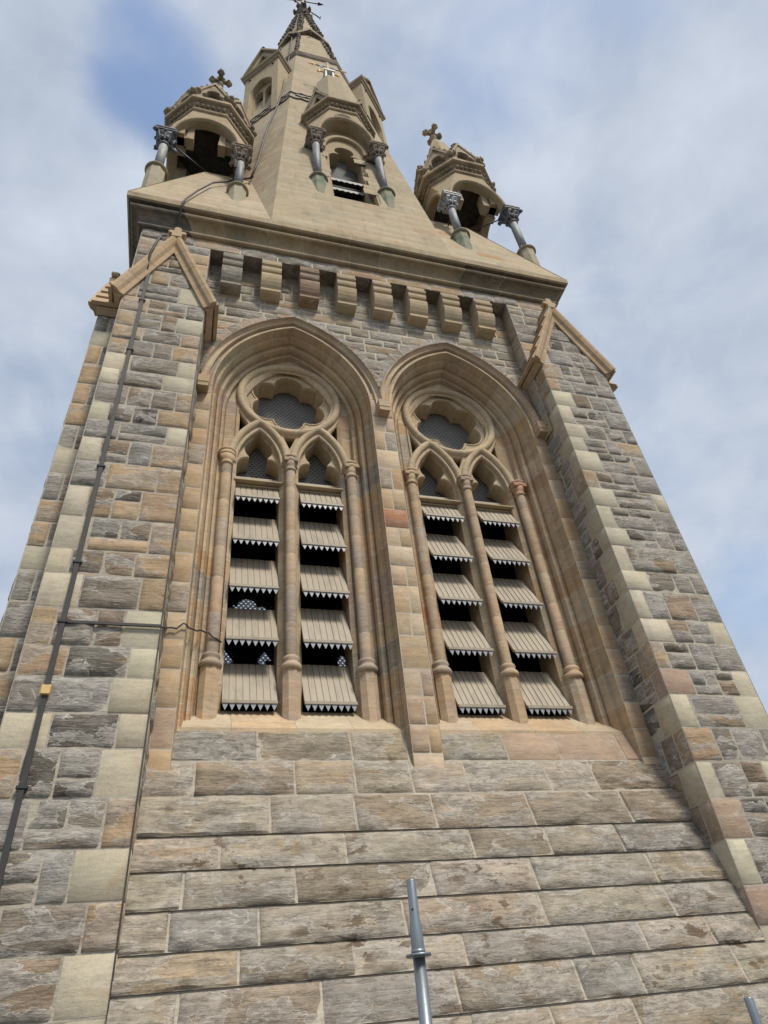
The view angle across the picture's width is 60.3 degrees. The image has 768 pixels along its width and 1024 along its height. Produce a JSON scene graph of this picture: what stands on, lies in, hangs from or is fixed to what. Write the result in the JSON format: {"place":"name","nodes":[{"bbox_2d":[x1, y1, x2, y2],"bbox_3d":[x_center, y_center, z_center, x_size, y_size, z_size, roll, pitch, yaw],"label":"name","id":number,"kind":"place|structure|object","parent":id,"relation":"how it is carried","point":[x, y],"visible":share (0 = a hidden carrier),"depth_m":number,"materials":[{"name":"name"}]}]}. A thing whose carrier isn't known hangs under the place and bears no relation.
{"place":"outdoors","nodes":[
{"label":"outdoors","id":0,"kind":"place"},
{"bbox_2d":[0,0,767,1023],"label":"church tower","id":1,"kind":"structure","parent":0,"point":[520,736],"depth_m":8.50,"materials":[{"name":"stone"}]},
{"bbox_2d":[65,333,221,1021],"bbox_3d":[-2.480,1.457,7.396,0.559,10.700,1.989,-32,-46,27],"label":"branch cable","id":2,"kind":"object","parent":1,"relation":"attached to","point":[118,624],"visible":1,"depth_m":7.00,"materials":[{"name":"grey metal"}]},
{"bbox_2d":[0,14,298,889],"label":"lightning conductor","id":3,"kind":"object","parent":1,"relation":"attached to","point":[44,694],"visible":0.91,"depth_m":7.19,"materials":[{"name":"black metal"}]},
{"bbox_2d":[170,314,414,767],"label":"window","id":4,"kind":"structure","parent":1,"relation":"in","point":[264,357],"depth_m":9.72,"materials":[{"name":"stone"}]},
{"bbox_2d":[376,339,643,790],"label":"window","id":5,"kind":"structure","parent":1,"relation":"in","point":[576,680],"depth_m":10.60,"materials":[{"name":"stone"}]},
{"bbox_2d":[0,0,767,714],"label":"sky","id":6,"kind":"structure","parent":0,"point":[629,138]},
{"bbox_2d":[406,879,431,1023],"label":"scaffold pole","id":7,"kind":"object","parent":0,"point":[418,954],"visible":1,"depth_m":2.82,"materials":[{"name":"metal"}]},
{"bbox_2d":[744,997,761,1023],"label":"scaffold pole","id":8,"kind":"object","parent":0,"point":[754,1015],"visible":1,"depth_m":3.03,"materials":[{"name":"metal"}]}
]}

